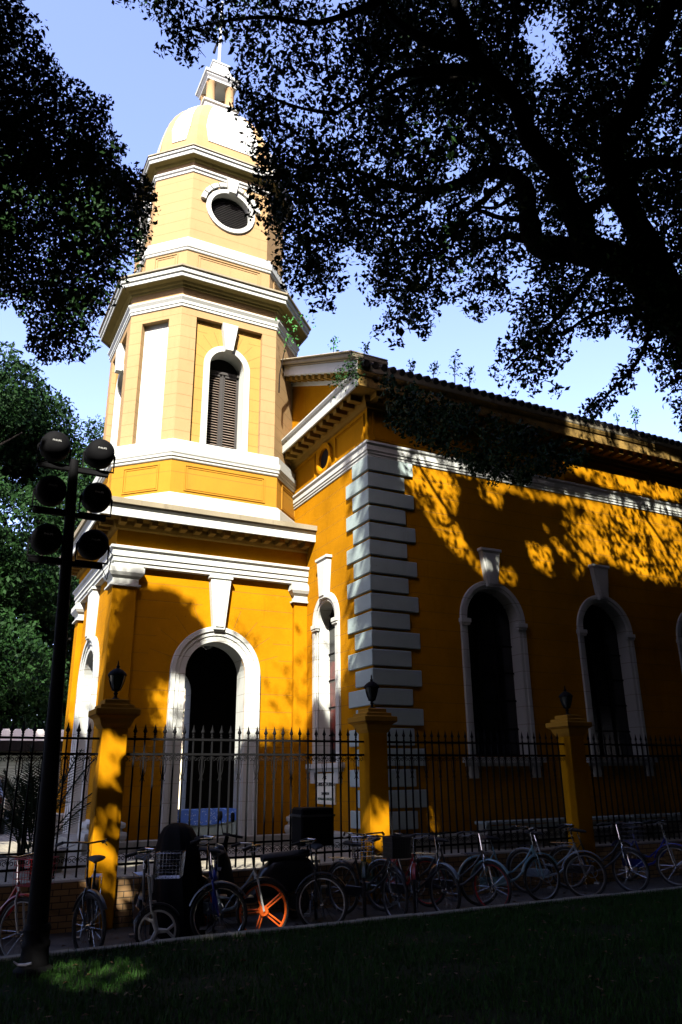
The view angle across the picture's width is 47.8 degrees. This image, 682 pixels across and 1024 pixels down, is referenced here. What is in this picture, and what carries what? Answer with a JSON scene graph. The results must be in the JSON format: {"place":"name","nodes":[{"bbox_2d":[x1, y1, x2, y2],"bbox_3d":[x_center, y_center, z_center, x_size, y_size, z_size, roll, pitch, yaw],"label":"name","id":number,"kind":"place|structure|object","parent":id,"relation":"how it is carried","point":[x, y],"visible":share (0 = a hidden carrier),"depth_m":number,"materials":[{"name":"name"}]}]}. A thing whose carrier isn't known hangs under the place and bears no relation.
{"place":"outdoors","nodes":[
{"label":"outdoors","id":0,"kind":"place"},
{"bbox_2d":[52,849,65,872],"bbox_3d":[-4.627,5.592,12.319,0.440,0.320,0.440,9,-21,-26],"label":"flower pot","id":1,"kind":"object","parent":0,"point":[60,863],"visible":0.26,"depth_m":12.24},
{"bbox_2d":[0,886,681,1023],"bbox_3d":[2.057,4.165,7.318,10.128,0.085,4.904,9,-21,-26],"label":"grass","id":2,"kind":"structure","parent":0,"point":[433,948],"depth_m":6.69,"materials":[{"name":"green plant"}]},
{"bbox_2d":[13,961,31,965],"bbox_3d":[-2.734,3.875,6.602,0.162,0.046,0.026,0,-19,-1],"label":"bent strip","id":3,"kind":"object","parent":2,"relation":"on","point":[22,964],"visible":1,"depth_m":6.59,"materials":[{"name":"white paint"}]},
{"bbox_2d":[12,459,112,978],"bbox_3d":[-2.813,1.764,7.576,0.863,4.903,0.335,9,-21,-26],"label":"floodlight mast","id":4,"kind":"object","parent":2,"relation":"on","point":[35,944],"visible":0.98,"depth_m":7.35,"materials":[{"name":"black metal"}]},
{"bbox_2d":[26,523,62,559],"bbox_3d":[-3.031,0.291,7.922,0.354,0.355,0.233,9,-21,-26],"label":"floodlight","id":5,"kind":"object","parent":4,"relation":"on","point":[45,539],"visible":1,"depth_m":7.85,"materials":[{"name":"black plastic"}]},
{"bbox_2d":[31,475,66,510],"bbox_3d":[-3.049,-0.211,8.090,0.354,0.355,0.233,9,-21,-26],"label":"floodlight","id":6,"kind":"object","parent":4,"relation":"on","point":[49,491],"visible":1,"depth_m":8.02,"materials":[{"name":"black plastic"}]},
{"bbox_2d":[36,431,71,465],"bbox_3d":[-3.066,-0.695,8.252,0.354,0.355,0.233,9,-21,-26],"label":"floodlight","id":7,"kind":"object","parent":4,"relation":"on","point":[53,447],"visible":1,"depth_m":8.18,"materials":[{"name":"black plastic"}]},
{"bbox_2d":[74,529,109,564],"bbox_3d":[-2.614,0.357,8.127,0.354,0.355,0.233,9,-21,-26],"label":"floodlight","id":8,"kind":"object","parent":4,"relation":"on","point":[92,544],"visible":1,"depth_m":8.06,"materials":[{"name":"black plastic"}]},
{"bbox_2d":[78,482,112,517],"bbox_3d":[-2.631,-0.145,8.295,0.354,0.355,0.233,9,-21,-26],"label":"floodlight","id":9,"kind":"object","parent":4,"relation":"on","point":[95,497],"visible":1,"depth_m":8.23,"materials":[{"name":"black plastic"}]},
{"bbox_2d":[82,439,115,473],"bbox_3d":[-2.648,-0.629,8.457,0.354,0.355,0.233,9,-21,-26],"label":"floodlight","id":10,"kind":"object","parent":4,"relation":"on","point":[98,454],"visible":1,"depth_m":8.39,"materials":[{"name":"black plastic"}]},
{"bbox_2d":[0,0,160,365],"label":"tree","id":11,"kind":"object","parent":2,"relation":"on","point":[36,153],"visible":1,"depth_m":9.19,"materials":[{"name":"green plant"}]},
{"bbox_2d":[111,0,681,487],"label":"tree","id":12,"kind":"object","parent":2,"relation":"on","point":[641,266],"visible":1,"depth_m":10.16,"materials":[{"name":"green plant"}]},
{"bbox_2d":[0,826,681,883],"bbox_3d":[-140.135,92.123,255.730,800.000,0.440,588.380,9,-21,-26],"label":"churchyard paving","id":13,"kind":"structure","parent":0,"point":[4,846],"depth_m":14.30,"materials":[{"name":"grey stone"}]},
{"bbox_2d":[0,775,22,833],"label":"parked car","id":14,"kind":"object","parent":13,"relation":"on","point":[5,804],"visible":0.09,"depth_m":21.60,"materials":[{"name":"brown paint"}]},
{"bbox_2d":[0,729,63,825],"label":"wall","id":15,"kind":"structure","parent":13,"relation":"on","point":[16,745],"depth_m":25.63,"materials":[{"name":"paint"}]},
{"bbox_2d":[0,341,66,713],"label":"tree","id":16,"kind":"object","parent":13,"relation":"on","point":[16,365],"visible":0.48,"depth_m":34.02,"materials":[{"name":"green plant"}]},
{"bbox_2d":[0,475,79,728],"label":"tree","id":17,"kind":"object","parent":13,"relation":"on","point":[25,663],"visible":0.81,"depth_m":29.40,"materials":[{"name":"green plant"}]},
{"bbox_2d":[0,745,94,868],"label":"palm","id":18,"kind":"object","parent":13,"relation":"on","point":[30,811],"visible":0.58,"depth_m":12.67,"materials":[{"name":"green plant"}]},
{"bbox_2d":[0,364,104,729],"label":"tree","id":19,"kind":"object","parent":13,"relation":"on","point":[25,468],"visible":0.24,"depth_m":36.29,"materials":[{"name":"green plant"}]},
{"bbox_2d":[28,547,183,737],"bbox_3d":[-12.138,7.597,40.805,11.412,15.797,10.763,9,-21,-26],"label":"tree","id":20,"kind":"object","parent":13,"relation":"on","point":[69,666],"visible":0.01,"depth_m":37.55,"materials":[{"name":"green plant"}]},
{"bbox_2d":[178,689,184,808],"bbox_3d":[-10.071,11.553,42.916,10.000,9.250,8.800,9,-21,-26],"label":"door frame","id":21,"kind":"structure","parent":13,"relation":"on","point":[181,750],"depth_m":39.05,"materials":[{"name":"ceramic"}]},
{"bbox_2d":[474,815,628,849],"bbox_3d":[4.530,6.736,16.218,3.900,0.510,0.400,9,-21,-26],"label":"bench","id":22,"kind":"object","parent":13,"relation":"on","point":[500,822],"visible":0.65,"depth_m":15.95,"materials":[{"name":"grey paint"}]},
{"bbox_2d":[620,813,681,838],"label":"bench","id":23,"kind":"object","parent":13,"relation":"on","point":[663,815],"visible":0.43,"depth_m":17.52,"materials":[{"name":"grey paint"}]},
{"bbox_2d":[0,0,681,720],"label":"sky","id":24,"kind":"structure","parent":0,"point":[107,46],"materials":[{"name":"blue"}]},
{"bbox_2d":[1,875,681,954],"bbox_3d":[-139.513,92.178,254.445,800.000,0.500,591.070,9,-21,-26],"label":"ground","id":25,"kind":"structure","parent":0,"point":[59,940],"depth_m":10.80,"materials":[{"name":"grey concrete"}]},
{"bbox_2d":[0,851,58,955],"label":"bicycle","id":26,"kind":"object","parent":25,"relation":"on","point":[8,906],"visible":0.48,"depth_m":8.15,"materials":[{"name":"black metal"}]},
{"bbox_2d":[55,838,107,948],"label":"bicycle","id":27,"kind":"object","parent":25,"relation":"on","point":[92,896],"visible":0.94,"depth_m":8.48,"materials":[{"name":"black metal"}]},
{"bbox_2d":[85,660,140,931],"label":"fence pillar","id":28,"kind":"structure","parent":25,"relation":"on","point":[114,717],"depth_m":10.45,"materials":[{"name":"yellow paint"}]},
{"bbox_2d":[0,721,99,881],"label":"fence panel","id":29,"kind":"object","parent":28,"relation":"attached to","point":[31,758],"visible":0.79,"depth_m":10.18,"materials":[{"name":"black paint"}]},
{"bbox_2d":[118,724,365,874],"bbox_3d":[-1.335,4.200,11.449,3.850,1.965,0.066,9,-21,-26],"label":"fence panel","id":30,"kind":"object","parent":28,"relation":"attached to","point":[220,758],"visible":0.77,"depth_m":11.41,"materials":[{"name":"black paint"}]},
{"bbox_2d":[126,847,185,941],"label":"bicycle","id":31,"kind":"object","parent":25,"relation":"on","point":[140,914],"visible":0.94,"depth_m":8.57,"materials":[{"name":"black metal"}]},
{"bbox_2d":[149,823,204,938],"bbox_3d":[-2.064,4.662,9.832,0.651,1.288,1.269,9,-21,-26],"label":"draped cover","id":32,"kind":"object","parent":25,"relation":"on","point":[178,894],"visible":0.73,"depth_m":9.45,"materials":[{"name":"black fabric"}]},
{"bbox_2d":[189,835,247,935],"bbox_3d":[-1.464,4.572,9.419,0.677,1.176,1.642,1,-19,-5],"label":"bicycle","id":33,"kind":"object","parent":25,"relation":"on","point":[215,882],"visible":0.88,"depth_m":8.93,"materials":[{"name":"black metal"}]},
{"bbox_2d":[198,842,289,930],"bbox_3d":[-1.377,4.675,9.564,0.738,1.076,1.498,17,-26,-42],"label":"bicycle","id":34,"kind":"object","parent":25,"relation":"on","point":[262,910],"visible":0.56,"depth_m":9.25,"materials":[{"name":"orange metal"}]},
{"bbox_2d":[203,807,334,924],"bbox_3d":[-1.074,4.857,10.628,1.954,1.420,0.787,9,-21,-26],"label":"motor scooter","id":35,"kind":"object","parent":25,"relation":"on","point":[291,870],"visible":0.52,"depth_m":10.57,"materials":[{"name":"black plastic"}]},
{"bbox_2d":[291,838,347,924],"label":"bicycle","id":36,"kind":"object","parent":25,"relation":"on","point":[316,891],"visible":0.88,"depth_m":9.70,"materials":[{"name":"black metal"}]},
{"bbox_2d":[0,840,681,937],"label":"wall","id":37,"kind":"structure","parent":25,"relation":"on","point":[64,894],"depth_m":11.52,"materials":[{"name":"brick"}]},
{"bbox_2d":[0,886,681,961],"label":"kerb","id":38,"kind":"structure","parent":25,"relation":"on","point":[227,934],"depth_m":8.82,"materials":[{"name":"concrete"}]},
{"bbox_2d":[343,831,384,916],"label":"bicycle","id":39,"kind":"object","parent":25,"relation":"on","point":[365,871],"visible":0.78,"depth_m":10.94,"materials":[{"name":"black metal"}]},
{"bbox_2d":[325,833,413,915],"bbox_3d":[0.418,5.055,10.721,0.607,1.076,1.724,15,-25,-38],"label":"bicycle","id":40,"kind":"object","parent":25,"relation":"on","point":[397,846],"visible":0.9,"depth_m":10.46,"materials":[{"name":"black metal"}]},
{"bbox_2d":[348,675,397,903],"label":"fence pillar","id":41,"kind":"structure","parent":25,"relation":"on","point":[372,724],"depth_m":12.35,"materials":[{"name":"yellow paint"}]},
{"bbox_2d":[380,832,434,912],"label":"bicycle","id":42,"kind":"object","parent":25,"relation":"on","point":[414,875],"visible":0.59,"depth_m":10.70,"materials":[{"name":"metal"}]},
{"bbox_2d":[366,831,460,911],"bbox_3d":[1.019,5.128,10.952,1.688,1.076,0.584,-12,-22,29],"label":"bicycle","id":43,"kind":"object","parent":25,"relation":"on","point":[437,867],"visible":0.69,"depth_m":10.77,"materials":[{"name":"grey metal"}]},
{"bbox_2d":[407,829,511,906],"bbox_3d":[1.681,5.228,11.263,1.651,1.076,0.586,-7,-20,18],"label":"bicycle","id":44,"kind":"object","parent":25,"relation":"on","point":[501,867],"visible":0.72,"depth_m":11.16,"materials":[{"name":"metal"}]},
{"bbox_2d":[457,826,560,905],"bbox_3d":[2.547,5.377,11.724,1.669,1.076,0.599,-1,-19,0],"label":"bicycle","id":45,"kind":"object","parent":25,"relation":"on","point":[527,861],"visible":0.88,"depth_m":11.64,"materials":[{"name":"grey metal"}]},
{"bbox_2d":[506,823,606,895],"bbox_3d":[3.308,5.580,12.332,1.692,1.076,0.585,-16,-24,37],"label":"bicycle","id":46,"kind":"object","parent":25,"relation":"on","point":[568,863],"visible":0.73,"depth_m":12.28,"materials":[{"name":"grey metal"}]},
{"bbox_2d":[545,685,598,884],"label":"fence pillar","id":47,"kind":"structure","parent":25,"relation":"on","point":[569,730],"depth_m":14.18,"materials":[{"name":"yellow paint"}]},
{"bbox_2d":[387,729,573,855],"bbox_3d":[2.433,4.797,13.299,3.930,1.965,0.066,9,-21,-26],"label":"fence panel","id":48,"kind":"object","parent":47,"relation":"attached to","point":[479,758],"visible":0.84,"depth_m":13.27,"materials":[{"name":"black paint"}]},
{"bbox_2d":[583,733,681,843],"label":"fence panel","id":49,"kind":"object","parent":47,"relation":"attached to","point":[622,756],"visible":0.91,"depth_m":14.93,"materials":[{"name":"black paint"}]},
{"bbox_2d":[547,821,649,891],"bbox_3d":[4.321,5.789,12.970,1.724,1.076,0.607,-13,-23,32],"label":"bicycle","id":50,"kind":"object","parent":25,"relation":"on","point":[588,869],"visible":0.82,"depth_m":12.78,"materials":[{"name":"grey metal"}]},
{"bbox_2d":[609,818,681,886],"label":"bicycle","id":51,"kind":"object","parent":25,"relation":"on","point":[639,863],"visible":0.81,"depth_m":13.49,"materials":[{"name":"metal"}]},
{"bbox_2d":[4,884,681,1022],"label":"fallen leaves","id":52,"kind":"object","parent":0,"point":[247,983],"visible":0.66,"depth_m":6.99,"materials":[{"name":"brown plant"}]},
{"bbox_2d":[54,11,681,854],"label":"church","id":53,"kind":"structure","parent":0,"point":[302,551],"depth_m":18.66,"materials":[{"name":"yellow paint"}]},
{"bbox_2d":[275,312,315,392],"bbox_3d":[-1.230,-4.451,21.046,1.330,2.733,0.500,16,-25,-39],"label":"climbing plant","id":54,"kind":"object","parent":53,"relation":"attached to","point":[288,336],"visible":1,"depth_m":21.09,"materials":[{"name":"green plant"}]},
{"bbox_2d":[328,336,339,351],"bbox_3d":[-0.163,-4.061,18.821,0.296,0.647,0.288,9,-21,-26],"label":"roof weed","id":55,"kind":"object","parent":53,"relation":"on","point":[336,346],"visible":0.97,"depth_m":18.83,"materials":[{"name":"green plant"}]},
{"bbox_2d":[327,352,366,397],"bbox_3d":[0.116,-2.962,17.453,0.093,1.324,1.920,9,-21,-26],"label":"ivy","id":56,"kind":"object","parent":53,"relation":"attached to","point":[348,366],"visible":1,"depth_m":17.39,"materials":[{"name":"green plant"}]},
{"bbox_2d":[358,341,369,358],"bbox_3d":[0.546,-3.630,17.245,0.262,0.459,0.235,9,-21,-26],"label":"roof weed","id":57,"kind":"object","parent":53,"relation":"on","point":[366,348],"visible":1,"depth_m":17.27,"materials":[{"name":"green plant"}]},
{"bbox_2d":[406,359,415,371],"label":"roof weed","id":58,"kind":"object","parent":53,"relation":"on","point":[413,364],"visible":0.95,"depth_m":18.14,"materials":[{"name":"green plant"}]},
{"bbox_2d":[427,361,440,377],"bbox_3d":[2.229,-3.355,18.433,0.308,0.652,0.310,-13,-23,32],"label":"roof weed","id":59,"kind":"object","parent":53,"relation":"on","point":[434,369],"visible":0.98,"depth_m":18.47,"materials":[{"name":"green plant"}]},
{"bbox_2d":[445,349,462,382],"bbox_3d":[2.755,-3.502,18.801,0.448,0.975,0.391,-10,-21,24],"label":"roof weed","id":60,"kind":"object","parent":53,"relation":"on","point":[455,366],"visible":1,"depth_m":18.82,"materials":[{"name":"green plant"}]},
{"bbox_2d":[462,366,475,385],"bbox_3d":[3.187,-3.310,18.925,0.363,0.723,0.299,9,-21,-26],"label":"roof weed","id":61,"kind":"object","parent":53,"relation":"on","point":[470,371],"visible":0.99,"depth_m":18.96,"materials":[{"name":"green plant"}]},
{"bbox_2d":[627,407,641,428],"bbox_3d":[8.196,-2.591,21.417,0.367,0.750,0.323,9,-21,-26],"label":"roof weed","id":62,"kind":"object","parent":53,"relation":"on","point":[634,415],"visible":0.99,"depth_m":21.43,"materials":[{"name":"green plant"}]},
{"bbox_3d":[-3.100,6.907,17.104,1.320,0.540,0.600,9,-21,-26],"label":"table","id":63,"kind":"object","parent":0,"visible":0},
{"bbox_2d":[190,820,235,835],"bbox_3d":[-3.100,6.893,17.109,1.414,0.520,0.742,9,-21,-26],"label":"tablecloth","id":64,"kind":"object","parent":63,"relation":"on","point":[212,829],"visible":0.27,"depth_m":16.87,"materials":[{"name":"white fabric"}]},
{"bbox_2d":[177,808,235,825],"bbox_3d":[-3.101,6.793,17.144,1.439,0.320,0.770,9,-21,-26],"label":"blue cloth","id":65,"kind":"object","parent":64,"relation":"on","point":[203,816],"visible":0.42,"depth_m":16.85,"materials":[{"name":"blue fabric"}]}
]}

